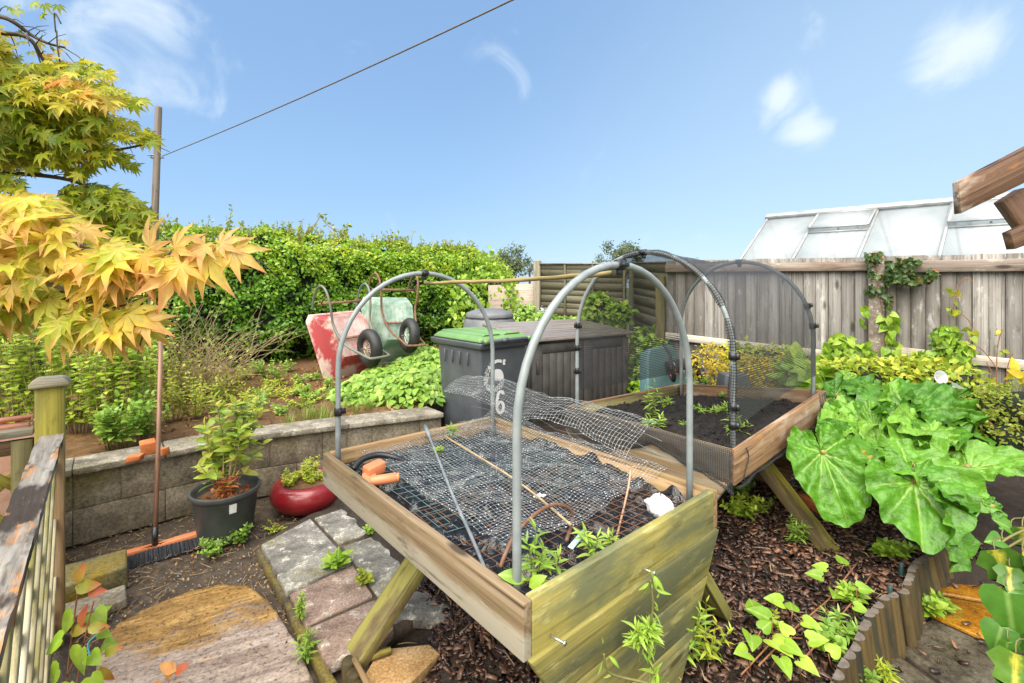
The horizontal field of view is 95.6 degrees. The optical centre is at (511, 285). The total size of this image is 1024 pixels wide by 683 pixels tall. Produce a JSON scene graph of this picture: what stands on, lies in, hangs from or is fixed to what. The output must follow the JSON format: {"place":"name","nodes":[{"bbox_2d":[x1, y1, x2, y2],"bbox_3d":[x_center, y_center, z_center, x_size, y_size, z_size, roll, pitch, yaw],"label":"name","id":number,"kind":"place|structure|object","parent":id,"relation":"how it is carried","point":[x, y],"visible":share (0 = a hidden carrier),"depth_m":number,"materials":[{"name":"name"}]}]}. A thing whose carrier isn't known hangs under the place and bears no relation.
{"place":"outdoors","nodes":[
{"label":"outdoors","id":0,"kind":"place"},
{"bbox_2d":[96,584,313,682],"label":"concrete path","id":1,"kind":"structure","parent":0,"point":[244,652],"depth_m":2.04,"materials":[{"name":"concrete"}]},
{"bbox_2d":[0,334,628,459],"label":"soil bank","id":2,"kind":"structure","parent":0,"point":[84,443],"depth_m":4.22,"materials":[{"name":"brown soil"}]},
{"bbox_2d":[0,293,181,438],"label":"leafy shrub","id":3,"kind":"object","parent":2,"relation":"on","point":[90,386],"visible":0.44,"depth_m":3.50,"materials":[{"name":"green plant"}]},
{"bbox_2d":[93,389,169,450],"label":"leafy plant","id":4,"kind":"object","parent":2,"relation":"on","point":[109,428],"visible":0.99,"depth_m":3.22,"materials":[{"name":"green plant"}]},
{"bbox_2d":[147,106,163,351],"bbox_3d":[-3.775,-0.341,4.886,0.136,3.084,0.166,0,0,43],"label":"washing line post","id":5,"kind":"object","parent":2,"relation":"on","point":[156,156],"visible":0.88,"depth_m":4.87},
{"bbox_2d":[162,0,513,156],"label":"washing line","id":6,"kind":"object","parent":5,"relation":"attached to","point":[483,13],"visible":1,"depth_m":2.72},
{"bbox_2d":[101,300,308,404],"bbox_3d":[-3.136,0.644,4.826,1.893,1.019,1.555,0,0,-33],"label":"dry shrub","id":7,"kind":"object","parent":2,"relation":"on","point":[209,368],"visible":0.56,"depth_m":4.80,"materials":[{"name":"brown plant"}]},
{"bbox_2d":[147,354,330,422],"bbox_3d":[-2.758,0.924,4.620,1.883,0.510,1.805,0,0,0],"label":"plant","id":8,"kind":"object","parent":2,"relation":"on","point":[201,398],"visible":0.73,"depth_m":4.33,"materials":[{"name":"green plant"}]},
{"bbox_2d":[0,192,517,389],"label":"hedge","id":9,"kind":"object","parent":2,"relation":"on","point":[299,266],"visible":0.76,"depth_m":7.03,"materials":[{"name":"green plant"}]},
{"bbox_2d":[444,245,523,328],"bbox_3d":[-0.523,0.094,7.992,0.758,1.676,1.846,0,0,27],"label":"bindweed","id":10,"kind":"object","parent":9,"relation":"attached to","point":[457,296],"visible":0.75,"depth_m":8.16,"materials":[{"name":"green plant"}]},
{"bbox_2d":[234,357,366,414],"bbox_3d":[-2.497,1.016,5.152,1.012,0.280,2.460,0,0,-36],"label":"weed patch","id":11,"kind":"object","parent":2,"relation":"on","point":[261,370],"visible":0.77,"depth_m":5.13,"materials":[{"name":"green plant"}]},
{"bbox_2d":[252,390,397,422],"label":"grass tufts","id":12,"kind":"object","parent":2,"relation":"on","point":[307,413],"visible":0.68,"depth_m":4.11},
{"bbox_2d":[306,283,389,377],"bbox_3d":[-1.965,0.612,5.816,1.235,1.295,0.763,0,0,44],"label":"wheelbarrow","id":13,"kind":"object","parent":2,"relation":"on","point":[362,349],"visible":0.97,"depth_m":5.76,"materials":[{"name":"red paint"}]},
{"bbox_2d":[325,343,444,408],"bbox_3d":[-1.174,0.993,5.773,1.531,0.414,3.199,0,0,0],"label":"mint patch","id":14,"kind":"object","parent":2,"relation":"on","point":[415,376],"visible":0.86,"depth_m":4.58,"materials":[{"name":"green plant"}]},
{"bbox_2d":[361,273,425,363],"bbox_3d":[-1.518,0.458,6.323,0.750,1.264,1.152,0,0,-36],"label":"wheelbarrow","id":15,"kind":"object","parent":2,"relation":"on","point":[395,326],"visible":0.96,"depth_m":6.30,"materials":[{"name":"green paint"}]},
{"bbox_2d":[463,308,514,327],"bbox_3d":[-0.305,0.746,6.300,0.860,0.868,0.860,0,0,0],"label":"compost bin","id":16,"kind":"object","parent":2,"relation":"on","point":[474,318],"visible":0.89,"depth_m":6.05,"materials":[{"name":"grey plastic"}]},
{"bbox_2d":[488,284,533,317],"bbox_3d":[-0.005,0.534,8.783,0.995,1.132,0.027,0,0,25],"label":"fence","id":17,"kind":"object","parent":2,"relation":"on","point":[526,292],"visible":0.21,"depth_m":8.74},
{"bbox_2d":[767,342,841,427],"bbox_3d":[2.182,0.754,3.419,0.449,0.624,0.899,0,0,13],"label":"broad leaved plant","id":18,"kind":"object","parent":2,"relation":"on","point":[820,381],"visible":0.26,"depth_m":3.24,"materials":[{"name":"green plant"}]},
{"bbox_2d":[806,350,1010,401],"bbox_3d":[2.661,0.691,3.207,1.150,0.462,0.676,0,0,0],"label":"lime shrub","id":19,"kind":"object","parent":2,"relation":"on","point":[912,369],"visible":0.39,"depth_m":3.15,"materials":[{"name":"yellow plant"}]},
{"bbox_2d":[956,367,1023,477],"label":"leaved shrub","id":20,"kind":"object","parent":2,"relation":"on","point":[1003,425],"visible":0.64,"depth_m":2.72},
{"bbox_2d":[976,517,1023,682],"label":"variegated ivy","id":21,"kind":"object","parent":2,"relation":"on","point":[1002,631],"visible":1,"depth_m":1.19,"materials":[{"name":"green plant"}]},
{"bbox_2d":[8,372,628,682],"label":"ground","id":22,"kind":"structure","parent":0,"point":[160,568],"depth_m":2.61,"materials":[{"name":"soil"}]},
{"bbox_2d":[0,426,34,655],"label":"lattice fence","id":23,"kind":"object","parent":22,"relation":"on","point":[18,451],"visible":0.24,"depth_m":1.98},
{"bbox_2d":[0,432,34,515],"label":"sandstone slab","id":24,"kind":"structure","parent":22,"relation":"on","point":[5,470],"depth_m":2.36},
{"bbox_2d":[0,375,70,682],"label":"lattice fence","id":25,"kind":"object","parent":22,"relation":"on","point":[32,567],"visible":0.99,"depth_m":1.54,"materials":[{"name":"wood"}]},
{"bbox_2d":[45,562,122,682],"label":"climbing vine","id":26,"kind":"object","parent":25,"relation":"attached to","point":[95,622],"visible":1,"depth_m":1.60,"materials":[{"name":"green plant"}]},
{"bbox_2d":[65,549,127,603],"bbox_3d":[-2.200,1.541,2.443,0.273,0.128,0.245,0,0,-41],"label":"concrete block","id":27,"kind":"object","parent":22,"relation":"on","point":[109,571],"depth_m":2.42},
{"bbox_2d":[65,585,127,626],"bbox_3d":[-2.046,1.570,2.267,0.254,0.061,0.162,0,0,-42],"label":"concrete block","id":28,"kind":"object","parent":22,"relation":"on","point":[116,597],"depth_m":2.27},
{"bbox_2d":[0,0,284,365],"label":"maple tree","id":29,"kind":"object","parent":22,"relation":"on","point":[77,265],"visible":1,"depth_m":0.99,"materials":[{"name":"yellow plant"}]},
{"bbox_2d":[127,341,201,568],"bbox_3d":[-2.098,0.958,2.800,0.507,1.281,0.608,0,0,0],"label":"broom","id":30,"kind":"object","parent":22,"relation":"on","point":[159,550],"visible":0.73,"depth_m":2.80,"materials":[{"name":"brown wood"}]},
{"bbox_2d":[188,474,260,547],"bbox_3d":[-1.829,1.443,2.968,0.394,0.314,0.394,0,0,0],"label":"plant pot","id":31,"kind":"object","parent":22,"relation":"on","point":[218,518],"visible":0.71,"depth_m":2.84,"materials":[{"name":"grey plastic"}]},
{"bbox_2d":[196,485,253,502],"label":"potting soil","id":32,"kind":"structure","parent":31,"relation":"in","point":[210,494],"depth_m":2.97,"materials":[{"name":"brown soil"}]},
{"bbox_2d":[204,467,249,499],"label":"red seedling","id":33,"kind":"object","parent":32,"relation":"on","point":[222,489],"visible":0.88,"depth_m":2.88,"materials":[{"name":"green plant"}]},
{"bbox_2d":[191,386,272,494],"bbox_3d":[-1.825,0.996,2.954,0.470,0.671,0.490,0,0,0],"label":"potted shrub","id":34,"kind":"object","parent":32,"relation":"on","point":[221,447],"visible":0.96,"depth_m":2.97,"materials":[{"name":"green plant"}]},
{"bbox_2d":[65,343,436,647],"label":"leaf litter","id":35,"kind":"object","parent":22,"relation":"on","point":[192,555],"visible":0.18,"depth_m":2.80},
{"bbox_2d":[65,407,443,547],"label":"garden wall","id":36,"kind":"structure","parent":22,"relation":"on","point":[109,493],"depth_m":3.17,"materials":[{"name":"concrete"}]},
{"bbox_2d":[257,547,337,682],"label":"path edge","id":37,"kind":"object","parent":22,"relation":"on","point":[322,673],"visible":0.85,"depth_m":2.18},
{"bbox_2d":[269,468,337,515],"bbox_3d":[-1.481,1.498,3.366,0.500,0.193,0.500,0,0,0],"label":"bowl planter","id":38,"kind":"object","parent":22,"relation":"on","point":[293,502],"visible":0.62,"depth_m":3.16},
{"bbox_2d":[282,472,322,488],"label":"bowl soil","id":39,"kind":"structure","parent":38,"relation":"in","point":[300,483],"depth_m":3.29,"materials":[{"name":"brown soil"}]},
{"bbox_2d":[281,454,322,485],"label":"bowl plant","id":40,"kind":"object","parent":39,"relation":"in","point":[308,472],"visible":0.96,"depth_m":3.35,"materials":[{"name":"green plant"}]},
{"bbox_2d":[262,506,417,676],"bbox_3d":[-0.846,1.579,2.673,0.864,0.083,1.340,0,0,-41],"label":"path bedding","id":41,"kind":"object","parent":22,"relation":"on","point":[403,629],"visible":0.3,"depth_m":2.29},
{"bbox_2d":[261,519,350,597],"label":"paving slab","id":42,"kind":"structure","parent":41,"relation":"on","point":[295,555],"depth_m":2.61,"materials":[{"name":"grey stone"}]},
{"bbox_2d":[290,565,372,630],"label":"paving slab","id":43,"kind":"structure","parent":41,"relation":"on","point":[335,593],"depth_m":2.28,"materials":[{"name":"stone"}]},
{"bbox_2d":[315,509,364,544],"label":"paving slab","id":44,"kind":"structure","parent":41,"relation":"on","point":[340,527],"depth_m":2.94,"materials":[{"name":"grey stone"}]},
{"bbox_2d":[308,600,393,672],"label":"paving slab","id":45,"kind":"structure","parent":41,"relation":"on","point":[334,635],"depth_m":2.02,"materials":[{"name":"stone"}]},
{"bbox_2d":[343,538,420,596],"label":"paving slab","id":46,"kind":"structure","parent":41,"relation":"on","point":[378,561],"depth_m":2.56,"materials":[{"name":"grey stone"}]},
{"bbox_2d":[394,591,449,629],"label":"paving slab","id":47,"kind":"structure","parent":41,"relation":"on","point":[419,612],"depth_m":2.17,"materials":[{"name":"grey stone"}]},
{"bbox_2d":[72,379,884,679],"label":"twig litter","id":48,"kind":"object","parent":22,"relation":"on","point":[412,595],"visible":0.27,"depth_m":2.48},
{"bbox_2d":[534,260,541,316],"bbox_3d":[0.470,0.571,8.530,0.120,2.059,0.100,0,0,33],"label":"fence post","id":49,"kind":"object","parent":22,"relation":"on","point":[536,283],"visible":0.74,"depth_m":8.48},
{"bbox_2d":[539,263,626,329],"bbox_3d":[1.128,0.349,7.833,0.050,1.502,1.835,0,0,-44],"label":"lap fence","id":50,"kind":"object","parent":49,"relation":"attached to","point":[549,290],"visible":0.35,"depth_m":8.02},
{"bbox_2d":[629,271,633,371],"bbox_3d":[1.850,0.633,7.120,0.090,1.933,0.100,0,0,33],"label":"fence post","id":51,"kind":"object","parent":22,"relation":"on","point":[630,308],"visible":0.01,"depth_m":7.09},
{"bbox_2d":[632,261,665,357],"bbox_3d":[1.835,0.447,6.230,0.050,1.606,1.747,0,0,2],"label":"lap fence","id":52,"kind":"object","parent":51,"relation":"attached to","point":[664,264],"visible":0.16,"depth_m":6.35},
{"bbox_2d":[245,380,1023,682],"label":"bark bed","id":53,"kind":"object","parent":22,"relation":"on","point":[1006,492],"visible":0.06,"depth_m":2.36,"materials":[{"name":"wood"}]},
{"bbox_2d":[366,645,439,682],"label":"paving slab","id":54,"kind":"structure","parent":53,"relation":"on","point":[413,664],"depth_m":1.78,"materials":[{"name":"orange stone"}]},
{"bbox_2d":[431,327,531,425],"bbox_3d":[-0.293,0.978,4.414,0.606,1.100,0.852,0,0,-41],"label":"wheelie bin","id":55,"kind":"object","parent":53,"relation":"on","point":[464,351],"visible":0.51,"depth_m":4.20,"materials":[{"name":"grey plastic"}]},
{"bbox_2d":[323,417,732,682],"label":"trough planter","id":56,"kind":"object","parent":53,"relation":"on","point":[557,628],"visible":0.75,"depth_m":1.51,"materials":[{"name":"wood"}]},
{"bbox_2d":[334,270,494,460],"bbox_3d":[-0.468,0.409,2.475,0.936,0.982,0.048,0,0,-39],"label":"hoop frame","id":57,"kind":"object","parent":56,"relation":"in","point":[339,410],"visible":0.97,"depth_m":2.30,"materials":[{"name":"grey plastic"}]},
{"bbox_2d":[346,430,685,595],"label":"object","id":58,"kind":"object","parent":56,"relation":"in","point":[672,491],"visible":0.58,"depth_m":1.90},
{"bbox_2d":[362,459,398,485],"bbox_3d":[-0.574,0.813,1.977,0.180,0.079,0.132,0,0,40],"label":"pipe fitting","id":59,"kind":"object","parent":58,"relation":"on","point":[372,471],"visible":0.8,"depth_m":1.98,"materials":[{"name":"orange plastic"}]},
{"bbox_2d":[352,433,588,532],"bbox_3d":[-0.180,0.852,2.150,0.845,0.029,0.801,0,0,-39],"label":"wire mesh","id":60,"kind":"object","parent":58,"relation":"on","point":[471,481],"visible":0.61,"depth_m":2.06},
{"bbox_2d":[423,424,485,566],"bbox_3d":[-0.282,0.821,1.984,0.023,0.070,1.356,0,0,-18],"label":"grey rod","id":61,"kind":"object","parent":60,"relation":"on","point":[426,429],"visible":0.88,"depth_m":1.75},
{"bbox_2d":[362,376,666,544],"bbox_3d":[-0.116,0.714,2.303,0.963,0.281,1.498,0,0,-42],"label":"wire mesh","id":62,"kind":"object","parent":60,"relation":"on","point":[506,440],"visible":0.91,"depth_m":2.12,"materials":[{"name":"grey metal"}]},
{"bbox_2d":[499,503,573,567],"bbox_3d":[0.118,0.824,1.541,0.405,0.104,0.136,0,0,-44],"label":"bent rod","id":63,"kind":"object","parent":58,"relation":"on","point":[525,523],"visible":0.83,"depth_m":1.58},
{"bbox_2d":[521,517,559,584],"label":"weed","id":64,"kind":"object","parent":58,"relation":"on","point":[537,561],"visible":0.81,"depth_m":1.31,"materials":[{"name":"green plant"}]},
{"bbox_2d":[414,460,683,593],"bbox_3d":[0.184,0.855,1.757,0.901,0.037,0.632,0,0,-39],"label":"wire mesh","id":65,"kind":"object","parent":58,"relation":"on","point":[554,519],"visible":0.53,"depth_m":1.73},
{"bbox_2d":[570,521,606,558],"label":"weed","id":66,"kind":"object","parent":65,"relation":"on","point":[588,542],"visible":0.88,"depth_m":1.45,"materials":[{"name":"green plant"}]},
{"bbox_2d":[644,493,674,517],"bbox_3d":[0.541,0.809,1.695,0.120,0.106,0.070,0,0,44],"label":"plastic bag","id":67,"kind":"object","parent":58,"relation":"on","point":[658,504],"visible":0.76,"depth_m":1.68,"materials":[{"name":"white"}]},
{"bbox_2d":[512,259,692,591],"bbox_3d":[0.364,0.407,1.548,0.935,0.986,0.048,0,0,-40],"label":"hoop frame","id":68,"kind":"object","parent":56,"relation":"in","point":[618,266],"visible":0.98,"depth_m":1.34,"materials":[{"name":"grey plastic"}]},
{"bbox_2d":[424,271,612,284],"bbox_3d":[-0.070,-0.026,2.072,0.019,0.048,1.274,0,0,-40],"label":"bamboo cane","id":69,"kind":"object","parent":68,"relation":"attached to","point":[565,276],"visible":0.94,"depth_m":1.94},
{"bbox_2d":[482,319,633,425],"bbox_3d":[0.532,0.989,5.339,1.470,1.103,0.950,0,0,-33],"label":"storage box","id":70,"kind":"object","parent":53,"relation":"on","point":[551,373],"visible":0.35,"depth_m":4.85,"materials":[{"name":"grey plastic"}]},
{"bbox_2d":[530,341,582,425],"bbox_3d":[0.477,1.046,4.797,0.674,0.908,0.063,0,0,-33],"label":"door","id":71,"kind":"structure","parent":70,"relation":"in","point":[553,364],"depth_m":4.75,"materials":[{"name":"grey plastic"}]},
{"bbox_2d":[583,336,627,401],"bbox_3d":[1.051,1.046,5.173,0.674,0.908,0.063,0,0,-33],"label":"door","id":72,"kind":"structure","parent":70,"relation":"in","point":[589,394],"depth_m":5.15,"materials":[{"name":"grey plastic"}]},
{"bbox_2d":[573,291,638,326],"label":"leafy bush","id":73,"kind":"object","parent":53,"relation":"on","point":[598,318],"visible":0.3,"depth_m":6.47,"materials":[{"name":"green plant"}]},
{"bbox_2d":[640,341,714,390],"bbox_3d":[1.405,0.745,4.025,0.719,0.550,0.359,0,0,-24],"label":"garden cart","id":74,"kind":"object","parent":53,"relation":"on","point":[669,379],"visible":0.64,"depth_m":3.96,"materials":[{"name":"teal plastic"}]},
{"bbox_2d":[566,384,868,552],"bbox_3d":[1.217,1.045,2.968,1.259,0.762,1.444,0,0,-37],"label":"trough planter","id":75,"kind":"object","parent":53,"relation":"on","point":[766,444],"visible":0.29,"depth_m":2.59,"materials":[{"name":"wood"}]},
{"bbox_2d":[573,249,739,448],"bbox_3d":[0.763,0.346,2.677,0.052,1.108,1.077,0,0,-40],"label":"hoop frame","id":76,"kind":"object","parent":75,"relation":"on","point":[733,405],"visible":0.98,"depth_m":2.36,"materials":[{"name":"grey plastic"}]},
{"bbox_2d":[563,250,825,495],"bbox_3d":[1.167,0.404,2.993,1.196,1.220,1.174,0,0,-39],"label":"netting","id":77,"kind":"object","parent":75,"relation":"on","point":[736,304],"visible":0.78,"depth_m":2.87,"materials":[{"name":"grey"}]},
{"bbox_2d":[596,394,801,447],"bbox_3d":[1.180,0.817,3.007,1.159,0.168,1.045,0,0,-37],"label":"potting compost","id":78,"kind":"object","parent":75,"relation":"in","point":[708,426],"visible":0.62,"depth_m":2.84,"materials":[{"name":"soil"}]},
{"bbox_2d":[680,260,818,396],"bbox_3d":[1.629,0.358,3.312,0.048,1.083,0.999,0,0,-35],"label":"hoop frame","id":79,"kind":"object","parent":78,"relation":"on","point":[698,280],"visible":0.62,"depth_m":3.32,"materials":[{"name":"grey plastic"}]},
{"bbox_2d":[416,473,1023,682],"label":"bark chips","id":80,"kind":"object","parent":53,"relation":"on","point":[472,649],"visible":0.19,"depth_m":2.10,"materials":[{"name":"wood"}]},
{"bbox_2d":[597,569,670,682],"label":"climbing weed","id":81,"kind":"object","parent":80,"relation":"on","point":[646,633],"visible":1,"depth_m":1.31,"materials":[{"name":"green plant"}]},
{"bbox_2d":[686,600,712,667],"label":"weed","id":82,"kind":"object","parent":80,"relation":"on","point":[695,653],"visible":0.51,"depth_m":1.67,"materials":[{"name":"green plant"}]},
{"bbox_2d":[692,596,735,664],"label":"weed","id":83,"kind":"object","parent":80,"relation":"on","point":[710,656],"visible":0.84,"depth_m":1.68,"materials":[{"name":"green plant"}]},
{"bbox_2d":[719,491,766,520],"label":"weed","id":84,"kind":"object","parent":80,"relation":"on","point":[736,505],"visible":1,"depth_m":2.75,"materials":[{"name":"green plant"}]},
{"bbox_2d":[812,616,847,655],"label":"weed","id":85,"kind":"object","parent":80,"relation":"on","point":[829,632],"visible":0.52,"depth_m":1.74,"materials":[{"name":"green plant"}]},
{"bbox_2d":[691,339,791,387],"bbox_3d":[1.968,0.706,3.970,0.908,0.482,0.568,0,0,34],"label":"golden shrub","id":86,"kind":"object","parent":53,"relation":"on","point":[720,366],"visible":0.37,"depth_m":3.97,"materials":[{"name":"yellow plant"}]},
{"bbox_2d":[733,554,874,679],"bbox_3d":[1.238,1.330,1.916,1.090,0.135,0.343,0,0,-38],"label":"bindweed","id":87,"kind":"object","parent":53,"relation":"on","point":[787,645],"visible":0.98,"depth_m":1.72,"materials":[{"name":"green plant"}]},
{"bbox_2d":[819,603,861,645],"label":"weed","id":88,"kind":"object","parent":53,"relation":"on","point":[848,632],"visible":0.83,"depth_m":1.81,"materials":[{"name":"green plant"}]},
{"bbox_2d":[834,579,870,604],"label":"weed","id":89,"kind":"object","parent":53,"relation":"on","point":[845,590],"visible":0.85,"depth_m":2.01,"materials":[{"name":"green plant"}]},
{"bbox_2d":[786,370,1023,571],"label":"rhubarb","id":90,"kind":"object","parent":53,"relation":"on","point":[911,460],"visible":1,"depth_m":2.37,"materials":[{"name":"green plant"}]},
{"bbox_2d":[665,257,867,386],"bbox_3d":[2.485,0.660,4.714,1.814,1.880,0.077,0,0,33],"label":"board fence","id":91,"kind":"object","parent":22,"relation":"on","point":[832,290],"visible":0.31,"depth_m":4.53,"materials":[{"name":"grey wood"}]},
{"bbox_2d":[816,333,877,368],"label":"bindweed","id":92,"kind":"object","parent":91,"relation":"attached to","point":[837,345],"visible":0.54,"depth_m":4.20,"materials":[{"name":"green plant"}]},
{"bbox_2d":[868,251,884,362],"bbox_3d":[3.273,0.647,4.175,0.115,1.906,0.100,0,0,33],"label":"fence post","id":93,"kind":"object","parent":22,"relation":"on","point":[876,337],"visible":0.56,"depth_m":4.13,"materials":[{"name":"wood"}]},
{"bbox_2d":[859,302,903,358],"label":"bindweed","id":94,"kind":"object","parent":93,"relation":"attached to","point":[891,319],"visible":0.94,"depth_m":4.05,"materials":[{"name":"green plant"}]},
{"bbox_2d":[863,251,940,313],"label":"ivy","id":95,"kind":"object","parent":93,"relation":"attached to","point":[905,275],"visible":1,"depth_m":4.03,"materials":[{"name":"green plant"}]},
{"bbox_2d":[739,192,1023,261],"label":"greenhouse","id":96,"kind":"object","parent":22,"relation":"on","point":[928,227],"visible":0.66,"depth_m":5.62,"materials":[{"name":"clear glass"}]},
{"bbox_2d":[885,253,1023,439],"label":"board fence","id":97,"kind":"object","parent":22,"relation":"on","point":[990,301],"visible":0.35,"depth_m":3.83,"materials":[{"name":"grey wood"}]},
{"bbox_2d":[909,325,978,374],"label":"bindweed","id":98,"kind":"object","parent":97,"relation":"attached to","point":[944,342],"visible":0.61,"depth_m":3.82,"materials":[{"name":"green plant"}]},
{"bbox_2d":[945,277,997,369],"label":"wiry vine","id":99,"kind":"object","parent":97,"relation":"attached to","point":[975,334],"visible":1,"depth_m":3.82,"materials":[{"name":"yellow plant"}]},
{"bbox_2d":[0,0,1023,287],"label":"sky","id":100,"kind":"structure","parent":0,"point":[555,129],"materials":[{"name":"blue"}]},
{"bbox_2d":[494,241,533,283],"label":"tree","id":101,"kind":"object","parent":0,"point":[516,266],"visible":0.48,"depth_m":64.14,"materials":[{"name":"green plant"}]},
{"bbox_2d":[513,302,572,321],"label":"leafy plant","id":102,"kind":"object","parent":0,"point":[523,313],"visible":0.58,"depth_m":7.24,"materials":[{"name":"green plant"}]},
{"bbox_2d":[592,239,641,281],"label":"tree","id":103,"kind":"object","parent":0,"point":[624,248],"visible":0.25,"depth_m":59.62,"materials":[{"name":"green plant"}]},
{"bbox_2d":[903,595,1022,682],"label":"paving bedding","id":104,"kind":"object","parent":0,"point":[921,671],"depth_m":2.04,"materials":[{"name":"soil"}]},
{"bbox_2d":[830,548,953,682],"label":"log edging","id":105,"kind":"object","parent":104,"relation":"on","point":[891,624],"visible":0.81,"depth_m":1.91,"materials":[{"name":"wood"}]},
{"bbox_2d":[881,656,934,682],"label":"paving slab","id":106,"kind":"structure","parent":104,"relation":"on","point":[911,674],"depth_m":1.81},
{"bbox_2d":[922,587,948,618],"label":"weed","id":107,"kind":"object","parent":104,"relation":"on","point":[933,605],"visible":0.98,"depth_m":2.08,"materials":[{"name":"green plant"}]},
{"bbox_2d":[905,619,995,682],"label":"paving slab","id":108,"kind":"structure","parent":104,"relation":"on","point":[979,668],"depth_m":1.90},
{"bbox_2d":[931,596,993,639],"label":"paving slab","id":109,"kind":"structure","parent":104,"relation":"on","point":[973,613],"depth_m":2.12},
{"bbox_2d":[941,584,1001,602],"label":"paving slab","id":110,"kind":"structure","parent":104,"relation":"on","point":[967,592],"depth_m":2.29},
{"bbox_2d":[952,146,1023,249],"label":"arbour","id":111,"kind":"object","parent":104,"relation":"on","point":[990,181],"visible":1,"depth_m":2.15,"materials":[{"name":"wood"}]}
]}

